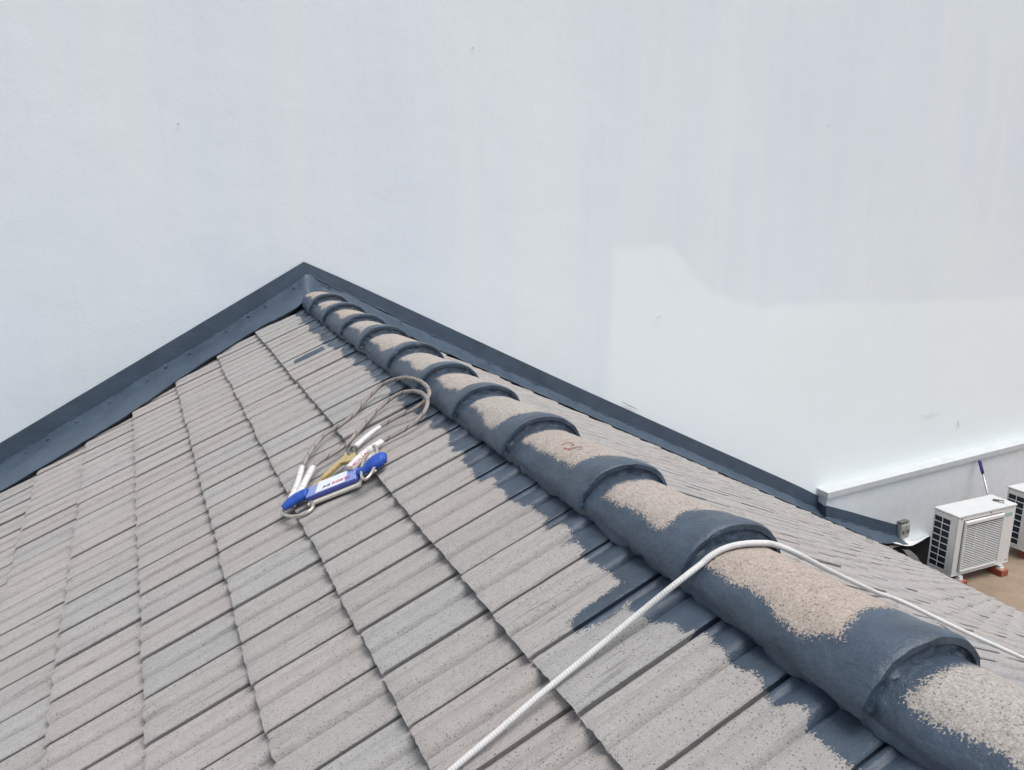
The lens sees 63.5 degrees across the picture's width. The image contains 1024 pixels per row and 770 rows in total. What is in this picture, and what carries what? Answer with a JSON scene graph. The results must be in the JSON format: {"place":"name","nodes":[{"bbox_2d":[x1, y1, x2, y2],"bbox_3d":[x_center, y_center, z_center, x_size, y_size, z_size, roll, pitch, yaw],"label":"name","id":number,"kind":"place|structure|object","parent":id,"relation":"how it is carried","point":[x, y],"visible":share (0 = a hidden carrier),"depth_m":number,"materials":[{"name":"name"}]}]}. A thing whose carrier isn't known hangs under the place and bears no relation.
{"place":"outdoors","nodes":[
{"label":"outdoors","id":0,"kind":"place"},
{"bbox_2d":[962,546,1023,612],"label":"terrace floor","id":1,"kind":"structure","parent":0,"point":[1008,589],"depth_m":10.70,"materials":[{"name":"beige concrete"}]},
{"bbox_2d":[898,547,919,561],"bbox_3d":[5.483,2.350,11.397,0.141,0.078,0.554,1,14,3],"label":"membrane scrap","id":2,"kind":"object","parent":1,"relation":"on","point":[911,554],"visible":0.73,"depth_m":11.35,"materials":[{"name":"white plastic"}]},
{"bbox_2d":[950,576,966,584],"bbox_3d":[5.716,2.524,10.627,0.134,0.085,0.202,-6,15,-24],"label":"brick","id":3,"kind":"object","parent":1,"relation":"on","point":[963,581],"visible":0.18,"depth_m":10.55,"materials":[{"name":"red brick"}]},
{"bbox_2d":[978,460,988,494],"bbox_3d":[7.013,1.664,12.165,0.049,1.019,0.546,-4,15,-16],"label":"roller pole","id":4,"kind":"object","parent":1,"relation":"on","point":[982,471],"visible":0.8,"depth_m":12.23,"materials":[{"name":"metal"}]},
{"bbox_2d":[987,566,1007,576],"bbox_3d":[6.426,2.451,10.939,0.132,0.085,0.201,-6,15,-24],"label":"brick","id":5,"kind":"object","parent":1,"relation":"on","point":[998,572],"visible":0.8,"depth_m":10.87,"materials":[{"name":"red brick"}]},
{"bbox_2d":[1019,551,1023,557],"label":"brick","id":6,"kind":"object","parent":1,"relation":"on","point":[1021,553],"visible":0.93,"depth_m":11.41,"materials":[{"name":"red brick"}]},
{"bbox_3d":[5.725,2.475,10.595,0.096,0.026,0.096,-6,15,-24],"label":"rubber pad","id":7,"kind":"object","parent":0,"visible":0},
{"bbox_2d":[926,494,1016,577],"bbox_3d":[6.006,1.970,10.809,1.102,0.854,0.422,-6,15,-24],"label":"air conditioner","id":8,"kind":"object","parent":7,"relation":"on","point":[971,535],"visible":0.99,"depth_m":10.64,"materials":[{"name":"paint"}]},
{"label":"ground","id":9,"kind":"structure","parent":0,"visible":0},
{"bbox_2d":[0,0,1023,564],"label":"rendered wall","id":10,"kind":"structure","parent":9,"relation":"on","point":[782,238],"depth_m":8.24,"materials":[{"name":"paint"}]},
{"bbox_2d":[0,262,825,518],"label":"roof flashing","id":11,"kind":"object","parent":10,"relation":"attached to","point":[72,425],"visible":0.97,"depth_m":6.81,"materials":[{"name":"paint"}]},
{"bbox_2d":[817,501,927,546],"bbox_3d":[5.008,1.939,11.320,2.685,0.944,0.458,-7,16,-27],"label":"corner flashing","id":12,"kind":"object","parent":10,"relation":"attached to","point":[880,531],"visible":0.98,"depth_m":11.25,"materials":[{"name":"paint"}]},
{"bbox_2d":[883,543,897,548],"bbox_3d":[5.172,2.229,11.351,0.405,0.089,0.134,-13,19,-43],"label":"membrane scrap","id":13,"kind":"object","parent":12,"relation":"on","point":[891,545],"visible":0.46,"depth_m":11.36,"materials":[{"name":"grey plastic"}]},
{"bbox_2d":[897,519,909,538],"bbox_3d":[5.559,2.052,11.740,0.210,0.268,0.103,-7,16,-28],"label":"socket box","id":14,"kind":"object","parent":12,"relation":"attached to","point":[903,528],"visible":1,"depth_m":11.70,"materials":[{"name":"plastic"}]},
{"bbox_2d":[0,291,1023,769],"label":"house roof","id":15,"kind":"structure","parent":9,"relation":"on","point":[472,561],"depth_m":2.66,"materials":[{"name":"tile"}]},
{"bbox_2d":[280,376,430,517],"bbox_3d":[-0.662,0.238,3.756,0.581,0.427,0.988,1,14,3],"label":"safety lanyard","id":16,"kind":"object","parent":15,"relation":"on","point":[349,476],"visible":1,"depth_m":3.54,"materials":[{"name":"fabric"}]},
{"bbox_2d":[446,540,1023,769],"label":"safety rope","id":17,"kind":"object","parent":15,"relation":"on","point":[559,678],"visible":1,"depth_m":2.05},
{"bbox_3d":[7.120,2.298,11.346,0.096,0.026,0.096,-6,15,-24],"label":"rubber pad","id":18,"kind":"object","parent":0,"visible":0},
{"bbox_2d":[1006,483,1023,551],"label":"air conditioner","id":19,"kind":"object","parent":18,"relation":"on","point":[1015,493],"visible":0.6,"depth_m":11.32,"materials":[{"name":"paint"}]}
]}

